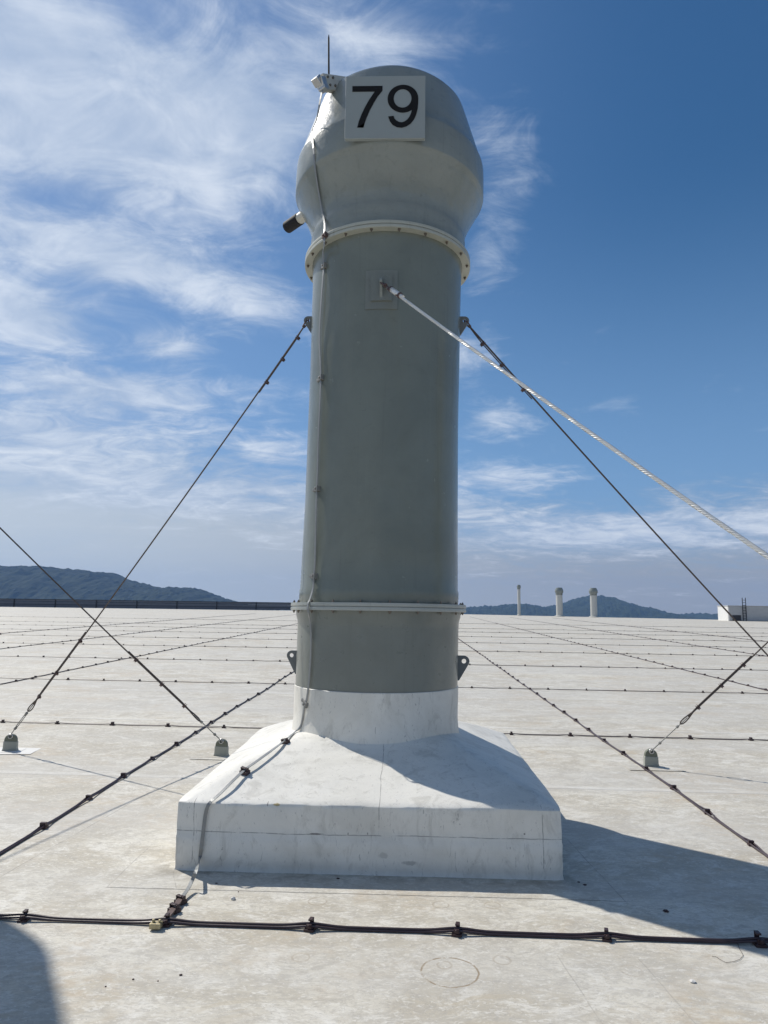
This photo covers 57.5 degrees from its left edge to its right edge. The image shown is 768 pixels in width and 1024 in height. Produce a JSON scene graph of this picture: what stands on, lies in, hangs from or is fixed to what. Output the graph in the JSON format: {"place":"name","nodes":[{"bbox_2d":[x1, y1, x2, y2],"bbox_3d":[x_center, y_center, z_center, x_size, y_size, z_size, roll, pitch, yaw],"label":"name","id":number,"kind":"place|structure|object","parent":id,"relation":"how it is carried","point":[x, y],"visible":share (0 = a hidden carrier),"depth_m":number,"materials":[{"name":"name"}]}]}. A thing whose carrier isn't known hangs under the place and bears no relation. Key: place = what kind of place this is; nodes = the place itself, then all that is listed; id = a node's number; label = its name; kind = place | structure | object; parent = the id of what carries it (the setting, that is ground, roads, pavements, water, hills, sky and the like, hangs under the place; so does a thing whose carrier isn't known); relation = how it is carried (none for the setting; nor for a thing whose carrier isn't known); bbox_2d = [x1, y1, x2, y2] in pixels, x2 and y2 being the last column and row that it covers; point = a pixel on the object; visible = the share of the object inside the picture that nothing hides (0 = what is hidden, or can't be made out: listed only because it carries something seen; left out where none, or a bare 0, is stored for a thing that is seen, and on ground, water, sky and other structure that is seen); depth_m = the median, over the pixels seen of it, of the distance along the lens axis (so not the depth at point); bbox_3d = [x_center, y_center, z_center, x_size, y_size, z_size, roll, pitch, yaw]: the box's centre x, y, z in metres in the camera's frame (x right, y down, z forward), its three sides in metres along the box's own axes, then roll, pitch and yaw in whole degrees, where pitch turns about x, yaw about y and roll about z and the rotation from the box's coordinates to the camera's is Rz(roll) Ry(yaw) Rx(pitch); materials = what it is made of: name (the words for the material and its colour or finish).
{"place":"outdoors","nodes":[
{"label":"outdoors","id":0,"kind":"place"},
{"bbox_2d":[0,565,247,609],"bbox_3d":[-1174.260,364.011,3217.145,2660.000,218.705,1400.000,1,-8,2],"label":"hills","id":1,"kind":"structure","parent":0,"point":[26,582],"depth_m":2856.35,"materials":[{"name":"plant"}]},
{"bbox_2d":[0,607,767,1023],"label":"roof","id":2,"kind":"structure","parent":0,"point":[652,845],"depth_m":4.88,"materials":[{"name":"white concrete"}]},
{"bbox_2d":[0,734,40,753],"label":"rope anchor","id":3,"kind":"object","parent":2,"relation":"on","point":[10,744],"visible":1,"depth_m":7.58,"materials":[{"name":"white concrete"}]},
{"bbox_2d":[0,613,255,633],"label":"roof cable","id":4,"kind":"object","parent":2,"relation":"on","point":[104,625],"visible":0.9,"depth_m":43.07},
{"bbox_2d":[0,671,293,854],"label":"roof cable","id":5,"kind":"object","parent":2,"relation":"on","point":[43,825],"visible":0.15,"depth_m":6.25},
{"bbox_2d":[0,598,295,610],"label":"railing","id":6,"kind":"object","parent":2,"relation":"on","point":[136,604],"visible":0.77,"depth_m":125.62,"materials":[{"name":"black metal"}]},
{"bbox_2d":[1,624,294,683],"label":"roof cable","id":7,"kind":"object","parent":2,"relation":"on","point":[129,657],"visible":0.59,"depth_m":19.05,"materials":[{"name":"black metal"}]},
{"bbox_2d":[1,614,295,648],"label":"roof cable","id":8,"kind":"object","parent":2,"relation":"on","point":[123,634],"visible":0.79,"depth_m":31.76,"materials":[{"name":"black metal"}]},
{"bbox_2d":[190,739,232,759],"bbox_3d":[-1.736,2.521,7.516,0.560,0.186,0.440,0,-8,5],"label":"rope anchor","id":9,"kind":"object","parent":2,"relation":"on","point":[221,751],"visible":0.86,"depth_m":7.47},
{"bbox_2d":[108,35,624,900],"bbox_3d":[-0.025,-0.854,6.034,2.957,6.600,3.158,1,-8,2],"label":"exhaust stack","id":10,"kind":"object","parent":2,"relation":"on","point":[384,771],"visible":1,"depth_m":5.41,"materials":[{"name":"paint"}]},
{"bbox_2d":[8,319,308,736],"bbox_3d":[-2.375,0.347,6.966,3.817,4.013,0.054,-4,-10,29],"label":"guy rope","id":11,"kind":"object","parent":10,"relation":"attached to","point":[282,358],"visible":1,"depth_m":6.90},
{"bbox_2d":[149,89,327,929],"bbox_3d":[-0.892,-0.716,4.892,0.287,5.983,1.964,-2,-9,20],"label":"earthing strap","id":12,"kind":"object","parent":10,"relation":"attached to","point":[174,907],"visible":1,"depth_m":5.43,"materials":[{"name":"metal"}]},
{"bbox_2d":[380,282,767,559],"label":"guy rope","id":13,"kind":"object","parent":10,"relation":"attached to","point":[665,485],"visible":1,"depth_m":3.88,"materials":[{"name":"metal"}]},
{"bbox_2d":[463,320,767,655],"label":"guy rope","id":14,"kind":"object","parent":10,"relation":"attached to","point":[492,353],"visible":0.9,"depth_m":6.57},
{"bbox_2d":[5,616,732,627],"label":"roof cable","id":15,"kind":"object","parent":2,"relation":"on","point":[295,620],"visible":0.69,"depth_m":58.97,"materials":[{"name":"black metal"}]},
{"bbox_2d":[19,621,732,632],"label":"roof cable","id":16,"kind":"object","parent":2,"relation":"on","point":[458,628],"visible":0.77,"depth_m":47.10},
{"bbox_2d":[3,642,759,655],"bbox_3d":[0.721,4.860,24.743,37.273,0.057,0.075,0,-8,3],"label":"roof cable","id":17,"kind":"object","parent":2,"relation":"on","point":[476,650],"visible":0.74,"depth_m":24.56,"materials":[{"name":"black metal"}]},
{"bbox_2d":[0,624,763,636],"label":"roof cable","id":18,"kind":"object","parent":2,"relation":"on","point":[490,632],"visible":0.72,"depth_m":41.11,"materials":[{"name":"black metal"}]},
{"bbox_2d":[0,909,767,947],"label":"roof cable","id":19,"kind":"object","parent":2,"relation":"on","point":[606,935],"visible":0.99,"depth_m":3.53,"materials":[{"name":"black rubber"}]},
{"bbox_2d":[0,719,767,740],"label":"roof cable","id":20,"kind":"object","parent":2,"relation":"on","point":[510,733],"visible":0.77,"depth_m":8.94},
{"bbox_2d":[0,677,767,693],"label":"roof cable","id":21,"kind":"object","parent":2,"relation":"on","point":[249,682],"visible":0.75,"depth_m":13.84,"materials":[{"name":"black metal"}]},
{"bbox_2d":[0,634,767,647],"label":"roof cable","id":22,"kind":"object","parent":2,"relation":"on","point":[458,642],"visible":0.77,"depth_m":29.93,"materials":[{"name":"black metal"}]},
{"bbox_2d":[10,655,767,670],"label":"roof cable","id":23,"kind":"object","parent":2,"relation":"on","point":[469,663],"visible":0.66,"depth_m":19.02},
{"bbox_2d":[30,629,766,641],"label":"roof cable","id":24,"kind":"object","parent":2,"relation":"on","point":[458,636],"visible":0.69,"depth_m":35.48,"materials":[{"name":"black metal"}]},
{"bbox_2d":[517,585,521,615],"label":"exhaust stack","id":25,"kind":"object","parent":2,"relation":"on","point":[518,599],"visible":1,"depth_m":106.56,"materials":[{"name":"paint"}]},
{"bbox_2d":[555,587,564,616],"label":"exhaust stack","id":26,"kind":"object","parent":2,"relation":"on","point":[559,601],"visible":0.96,"depth_m":103.32,"materials":[{"name":"paint"}]},
{"bbox_2d":[589,588,598,616],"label":"exhaust stack","id":27,"kind":"object","parent":2,"relation":"on","point":[593,592],"visible":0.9,"depth_m":100.76,"materials":[{"name":"paint"}]},
{"bbox_2d":[458,638,767,857],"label":"roof cable","id":28,"kind":"object","parent":2,"relation":"on","point":[749,842],"visible":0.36,"depth_m":6.61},
{"bbox_2d":[492,622,767,690],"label":"roof cable","id":29,"kind":"object","parent":2,"relation":"on","point":[765,689],"visible":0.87,"depth_m":19.92,"materials":[{"name":"black metal"}]},
{"bbox_2d":[511,617,767,656],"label":"roof cable","id":30,"kind":"object","parent":2,"relation":"on","point":[659,639],"visible":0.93,"depth_m":33.61,"materials":[{"name":"black metal"}]},
{"bbox_2d":[619,749,684,770],"bbox_3d":[2.778,2.556,7.306,0.560,0.186,0.440,1,-8,2],"label":"rope anchor","id":31,"kind":"object","parent":2,"relation":"on","point":[651,761],"visible":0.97,"depth_m":7.25,"materials":[{"name":"white concrete"}]},
{"bbox_2d":[557,618,762,640],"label":"roof cable","id":32,"kind":"object","parent":2,"relation":"on","point":[676,631],"visible":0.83,"depth_m":45.24,"materials":[{"name":"black metal"}]},
{"bbox_2d":[717,598,767,620],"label":"plant room","id":33,"kind":"object","parent":2,"relation":"on","point":[748,613],"visible":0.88,"depth_m":87.80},
{"bbox_2d":[732,615,740,620],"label":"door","id":34,"kind":"structure","parent":33,"relation":"in","point":[738,617],"depth_m":87.67,"materials":[{"name":"grey metal"}]},
{"bbox_2d":[0,0,767,613],"label":"sky","id":35,"kind":"structure","parent":0,"point":[152,279],"materials":[{"name":"blue"}]},
{"bbox_2d":[464,595,717,619],"bbox_3d":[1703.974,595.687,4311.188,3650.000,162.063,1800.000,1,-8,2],"label":"distant hills","id":36,"kind":"structure","parent":0,"point":[615,607],"depth_m":3744.90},
{"bbox_3d":[-6.208,-0.714,6.267,2.957,6.213,3.158,1,-8,2],"label":"exhaust stack","id":37,"kind":"object","parent":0,"visible":0},
{"bbox_2d":[0,527,222,741],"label":"guy rope","id":38,"kind":"object","parent":37,"relation":"attached to","point":[196,717],"visible":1,"depth_m":7.26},
{"bbox_3d":[6.973,-0.594,5.788,2.957,6.213,3.158,1,-8,2],"label":"exhaust stack","id":39,"kind":"object","parent":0,"visible":0},
{"bbox_2d":[650,641,767,751],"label":"guy rope","id":40,"kind":"object","parent":39,"relation":"attached to","point":[689,715],"visible":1,"depth_m":7.08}
]}

